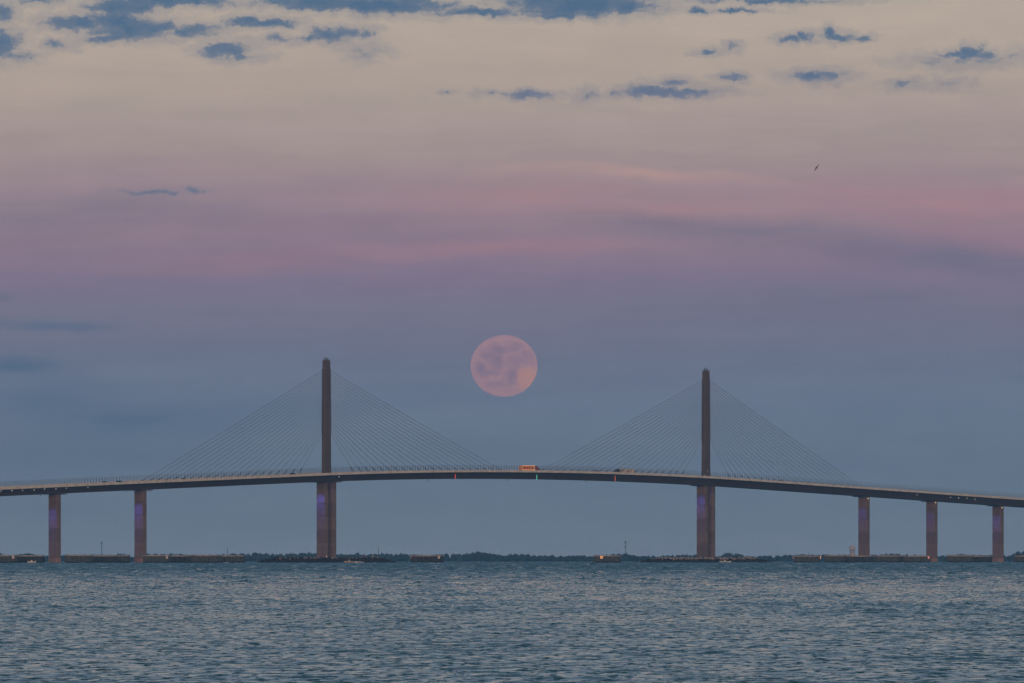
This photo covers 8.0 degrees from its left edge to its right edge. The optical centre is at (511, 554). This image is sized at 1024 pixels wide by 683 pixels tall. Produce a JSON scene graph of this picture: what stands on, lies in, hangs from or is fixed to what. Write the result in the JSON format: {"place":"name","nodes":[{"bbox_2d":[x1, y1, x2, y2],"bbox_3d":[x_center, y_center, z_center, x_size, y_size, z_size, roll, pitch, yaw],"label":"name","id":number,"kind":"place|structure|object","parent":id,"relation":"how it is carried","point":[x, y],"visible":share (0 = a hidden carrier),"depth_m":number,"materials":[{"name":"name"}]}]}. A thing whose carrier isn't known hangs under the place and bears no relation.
{"place":"outdoors","nodes":[
{"label":"outdoors","id":0,"kind":"place"},
{"bbox_2d":[245,561,640,561],"bbox_3d":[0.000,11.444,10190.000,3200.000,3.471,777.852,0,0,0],"label":"shore land","id":1,"kind":"structure","parent":0,"point":[546,561],"depth_m":9874.15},
{"bbox_2d":[0,551,1023,561],"bbox_3d":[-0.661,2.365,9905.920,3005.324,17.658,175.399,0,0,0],"label":"mangrove wood","id":2,"kind":"object","parent":1,"relation":"on","point":[478,556],"visible":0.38,"depth_m":9873.44,"materials":[{"name":"green plant"}]},
{"bbox_2d":[849,545,854,555],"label":"storage tank tower","id":3,"kind":"structure","parent":1,"relation":"on","point":[852,550],"depth_m":10017.00,"materials":[{"name":"white metal"}]},
{"bbox_2d":[471,335,537,396],"bbox_3d":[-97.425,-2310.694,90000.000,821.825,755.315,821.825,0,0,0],"label":"moon","id":4,"kind":"object","parent":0,"point":[504,365],"visible":1,"depth_m":89709.23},
{"bbox_2d":[0,561,1023,682],"bbox_3d":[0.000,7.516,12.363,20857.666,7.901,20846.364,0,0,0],"label":"water","id":5,"kind":"structure","parent":0,"point":[641,622],"depth_m":427.54,"materials":[{"name":"teal liquid"}]},
{"bbox_2d":[0,554,17,562],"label":"fender cell","id":6,"kind":"object","parent":5,"relation":"in","point":[8,558],"visible":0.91,"depth_m":4498.06,"materials":[{"name":"concrete"}]},
{"bbox_2d":[18,555,44,562],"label":"fender cell","id":7,"kind":"object","parent":5,"relation":"in","point":[26,558],"visible":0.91,"depth_m":4538.01,"materials":[{"name":"concrete"}]},
{"bbox_2d":[64,554,92,562],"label":"fender cell","id":8,"kind":"object","parent":5,"relation":"in","point":[75,558],"visible":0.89,"depth_m":4542.65,"materials":[{"name":"concrete"}]},
{"bbox_2d":[93,555,117,562],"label":"fender cell","id":9,"kind":"object","parent":5,"relation":"in","point":[105,558],"visible":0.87,"depth_m":4581.55,"materials":[{"name":"concrete"}]},
{"bbox_2d":[103,554,129,562],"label":"fender cell","id":10,"kind":"object","parent":5,"relation":"in","point":[123,558],"visible":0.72,"depth_m":4619.23,"materials":[{"name":"concrete"}]},
{"bbox_2d":[142,554,170,562],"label":"fender cell","id":11,"kind":"object","parent":5,"relation":"in","point":[153,558],"visible":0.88,"depth_m":4590.04,"materials":[{"name":"concrete"}]},
{"bbox_2d":[171,555,190,562],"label":"fender cell","id":12,"kind":"object","parent":5,"relation":"in","point":[180,558],"visible":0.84,"depth_m":4628.19,"materials":[{"name":"concrete"}]},
{"bbox_2d":[191,554,220,562],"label":"fender cell","id":13,"kind":"object","parent":5,"relation":"in","point":[202,558],"visible":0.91,"depth_m":4619.94,"materials":[{"name":"concrete"}]},
{"bbox_2d":[221,555,244,562],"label":"fender cell","id":14,"kind":"object","parent":5,"relation":"in","point":[234,558],"visible":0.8,"depth_m":4658.91,"materials":[{"name":"concrete"}]},
{"bbox_2d":[257,556,394,562],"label":"rock island","id":15,"kind":"object","parent":5,"relation":"in","point":[372,559],"visible":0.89,"depth_m":4721.85,"materials":[{"name":"grey stone"}]},
{"bbox_2d":[410,555,443,562],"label":"fender cell","id":16,"kind":"object","parent":5,"relation":"in","point":[427,558],"visible":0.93,"depth_m":4790.56,"materials":[{"name":"concrete"}]},
{"bbox_2d":[0,358,1023,562],"bbox_3d":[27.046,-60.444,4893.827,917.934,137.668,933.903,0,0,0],"label":"cable stayed bridge","id":17,"kind":"structure","parent":5,"relation":"in","point":[326,479],"depth_m":4852.03,"materials":[{"name":"concrete"}]},
{"bbox_2d":[519,465,539,469],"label":"semi truck","id":18,"kind":"object","parent":17,"relation":"on","point":[530,467],"visible":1,"depth_m":4867.02,"materials":[{"name":"orange paint"}]},
{"bbox_2d":[614,469,634,472],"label":"semi truck","id":19,"kind":"object","parent":17,"relation":"on","point":[619,470],"visible":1,"depth_m":4951.10,"materials":[{"name":"grey paint"}]},
{"bbox_2d":[593,555,621,562],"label":"fender cell","id":20,"kind":"object","parent":5,"relation":"in","point":[606,558],"visible":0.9,"depth_m":4913.58,"materials":[{"name":"concrete"}]},
{"bbox_2d":[641,557,770,562],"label":"rock island","id":21,"kind":"object","parent":5,"relation":"in","point":[706,559],"visible":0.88,"depth_m":4979.49,"materials":[{"name":"grey stone"}]},
{"bbox_2d":[793,555,820,561],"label":"fender cell","id":22,"kind":"object","parent":5,"relation":"in","point":[803,558],"visible":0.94,"depth_m":5026.30,"materials":[{"name":"concrete"}]},
{"bbox_2d":[824,555,851,561],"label":"fender cell","id":23,"kind":"object","parent":5,"relation":"in","point":[834,558],"visible":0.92,"depth_m":5072.72,"materials":[{"name":"concrete"}]},
{"bbox_2d":[846,555,873,561],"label":"fender cell","id":24,"kind":"object","parent":5,"relation":"in","point":[856,558],"visible":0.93,"depth_m":5060.36,"materials":[{"name":"concrete"}]},
{"bbox_2d":[873,555,900,561],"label":"fender cell","id":25,"kind":"object","parent":5,"relation":"in","point":[887,558],"visible":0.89,"depth_m":5109.73,"materials":[{"name":"concrete"}]},
{"bbox_2d":[903,555,930,561],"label":"fender cell","id":26,"kind":"object","parent":5,"relation":"in","point":[921,558],"visible":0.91,"depth_m":5106.22,"materials":[{"name":"concrete"}]},
{"bbox_2d":[946,555,972,561],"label":"fender cell","id":27,"kind":"object","parent":5,"relation":"in","point":[959,558],"visible":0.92,"depth_m":5140.96,"materials":[{"name":"concrete"}]},
{"bbox_2d":[973,555,991,561],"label":"fender cell","id":28,"kind":"object","parent":5,"relation":"in","point":[981,558],"visible":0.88,"depth_m":5178.96,"materials":[{"name":"concrete"}]},
{"bbox_2d":[1014,556,1023,561],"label":"fender cell","id":29,"kind":"object","parent":5,"relation":"in","point":[1018,558],"visible":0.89,"depth_m":5204.74,"materials":[{"name":"concrete"}]},
{"bbox_2d":[0,0,1023,557],"label":"sky","id":30,"kind":"structure","parent":0,"point":[630,193],"materials":[{"name":"blue"}]}
]}

